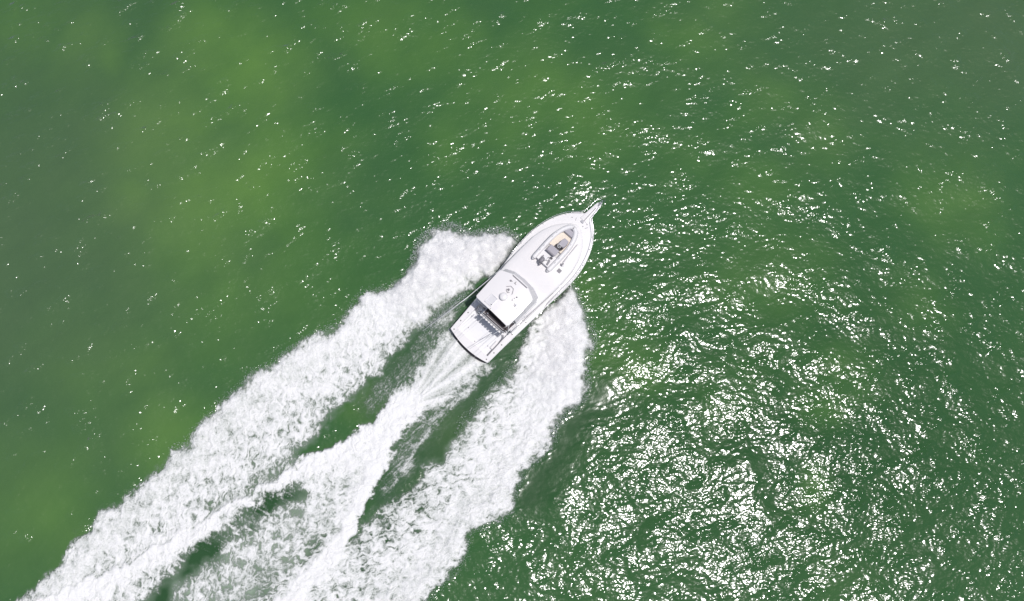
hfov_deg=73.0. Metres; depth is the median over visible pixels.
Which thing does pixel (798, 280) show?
water
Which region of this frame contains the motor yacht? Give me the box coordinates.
[423,199,605,363]
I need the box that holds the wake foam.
[16,228,593,600]
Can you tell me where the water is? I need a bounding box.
[0,0,1023,600]
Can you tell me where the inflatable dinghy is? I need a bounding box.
[532,225,577,271]
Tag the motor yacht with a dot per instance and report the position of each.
(522, 289)
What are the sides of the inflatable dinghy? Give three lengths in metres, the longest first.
4.732 x 2.258 x 1.110 m
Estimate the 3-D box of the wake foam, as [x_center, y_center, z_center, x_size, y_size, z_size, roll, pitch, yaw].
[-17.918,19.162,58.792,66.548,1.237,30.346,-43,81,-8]
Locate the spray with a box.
[171,221,596,599]
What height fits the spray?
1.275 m

